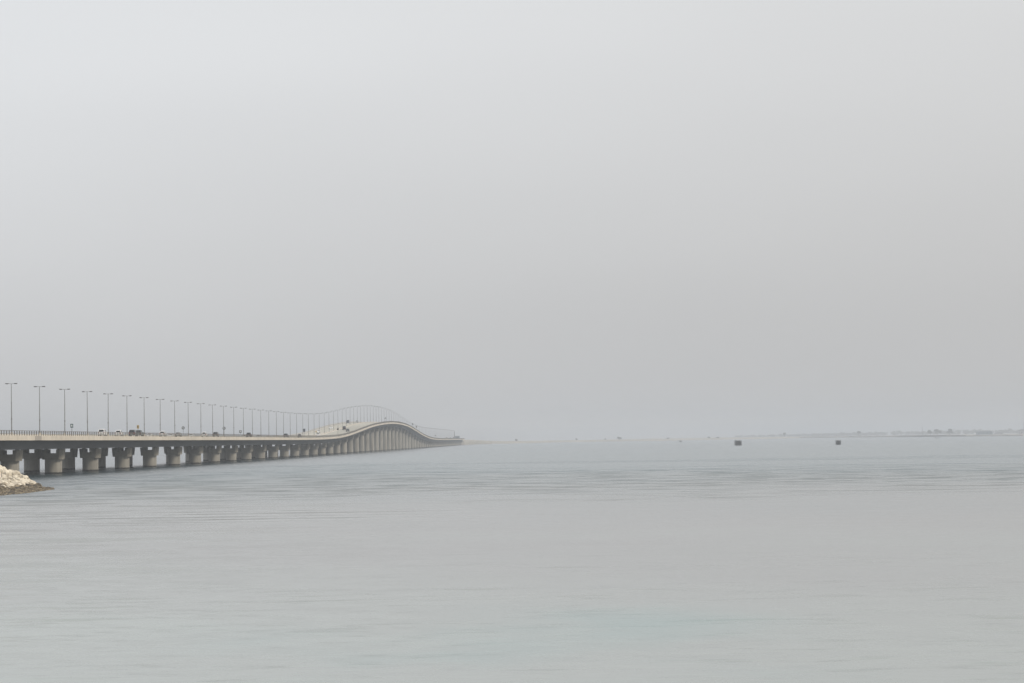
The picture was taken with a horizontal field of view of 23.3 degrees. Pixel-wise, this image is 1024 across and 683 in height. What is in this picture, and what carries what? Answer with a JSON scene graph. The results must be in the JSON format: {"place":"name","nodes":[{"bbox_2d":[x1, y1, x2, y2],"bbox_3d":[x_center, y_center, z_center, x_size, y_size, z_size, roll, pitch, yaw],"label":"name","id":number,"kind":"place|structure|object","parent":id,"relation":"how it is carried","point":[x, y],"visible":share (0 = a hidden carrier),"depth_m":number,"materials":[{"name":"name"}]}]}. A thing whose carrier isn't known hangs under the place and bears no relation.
{"place":"outdoors","nodes":[
{"label":"outdoors","id":0,"kind":"place"},
{"bbox_2d":[0,433,1023,682],"bbox_3d":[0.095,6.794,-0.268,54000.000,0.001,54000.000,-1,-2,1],"label":"water","id":1,"kind":"structure","parent":0,"point":[878,559],"depth_m":134.00,"materials":[{"name":"grey liquid"}]},
{"bbox_2d":[0,421,464,473],"bbox_3d":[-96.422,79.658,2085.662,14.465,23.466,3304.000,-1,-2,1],"label":"road bridge","id":2,"kind":"structure","parent":1,"relation":"in","point":[363,437],"depth_m":855.33,"materials":[{"name":"concrete"}]},
{"bbox_2d":[5,383,17,434],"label":"street lamp","id":3,"kind":"object","parent":2,"relation":"on","point":[11,403],"visible":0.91,"depth_m":595.15,"materials":[{"name":"metal"}]},
{"bbox_2d":[34,386,44,434],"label":"street lamp","id":4,"kind":"object","parent":2,"relation":"on","point":[39,407],"visible":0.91,"depth_m":628.46,"materials":[{"name":"metal"}]},
{"bbox_2d":[59,389,68,433],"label":"street lamp","id":5,"kind":"object","parent":2,"relation":"on","point":[64,408],"visible":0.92,"depth_m":661.78,"materials":[{"name":"metal"}]},
{"bbox_2d":[82,391,91,433],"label":"street lamp","id":6,"kind":"object","parent":2,"relation":"on","point":[87,413],"visible":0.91,"depth_m":695.01,"materials":[{"name":"metal"}]},
{"bbox_2d":[98,429,106,435],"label":"suv","id":7,"kind":"object","parent":2,"relation":"on","point":[101,430],"visible":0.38,"depth_m":673.56,"materials":[{"name":"white paint"}]},
{"bbox_2d":[136,430,143,435],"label":"suv","id":8,"kind":"object","parent":2,"relation":"on","point":[139,431],"visible":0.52,"depth_m":758.61,"materials":[{"name":"grey paint"}]},
{"bbox_2d":[174,401,174,431],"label":"street lamp","id":9,"kind":"object","parent":2,"relation":"on","point":[174,416],"visible":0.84,"depth_m":861.58,"materials":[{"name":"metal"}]},
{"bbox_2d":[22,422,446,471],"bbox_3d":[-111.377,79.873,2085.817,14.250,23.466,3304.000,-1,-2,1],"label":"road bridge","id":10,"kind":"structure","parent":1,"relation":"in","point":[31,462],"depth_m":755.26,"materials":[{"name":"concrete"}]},
{"bbox_2d":[734,439,741,445],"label":"mooring dolphin","id":11,"kind":"object","parent":1,"relation":"in","point":[737,442],"visible":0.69,"depth_m":1869.84,"materials":[{"name":"concrete"}]},
{"bbox_2d":[836,436,840,444],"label":"mooring dolphin","id":12,"kind":"object","parent":1,"relation":"in","point":[838,442],"visible":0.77,"depth_m":1757.71,"materials":[{"name":"concrete"}]},
{"bbox_2d":[0,0,1023,440],"label":"sky","id":13,"kind":"structure","parent":0,"point":[487,220],"materials":[{"name":"grey"}]},
{"bbox_2d":[461,434,1023,444],"bbox_3d":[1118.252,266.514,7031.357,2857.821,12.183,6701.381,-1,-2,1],"label":"island","id":14,"kind":"structure","parent":0,"point":[468,442],"depth_m":5644.01,"materials":[{"name":"grey"}]},
{"bbox_2d":[734,428,1022,436],"bbox_3d":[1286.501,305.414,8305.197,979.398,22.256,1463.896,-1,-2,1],"label":"coastal wood","id":15,"kind":"object","parent":14,"relation":"on","point":[966,431],"visible":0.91,"depth_m":8799.79,"materials":[{"name":"grey plant"}]},
{"bbox_2d":[976,431,992,434],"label":"warehouse","id":16,"kind":"structure","parent":14,"relation":"on","point":[984,432],"depth_m":5326.56,"materials":[{"name":"white"}]},
{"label":"embankment","id":17,"kind":"structure","parent":0,"visible":0},
{"bbox_2d":[13,470,20,475],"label":"boulder","id":18,"kind":"object","parent":17,"relation":"on","point":[15,472],"visible":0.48,"depth_m":390.07,"materials":[{"name":"beige stone"}]},
{"bbox_2d":[0,484,53,495],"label":"wet rubble","id":19,"kind":"object","parent":17,"relation":"on","point":[32,487],"visible":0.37,"depth_m":365.27,"materials":[{"name":"grey stone"}]}
]}

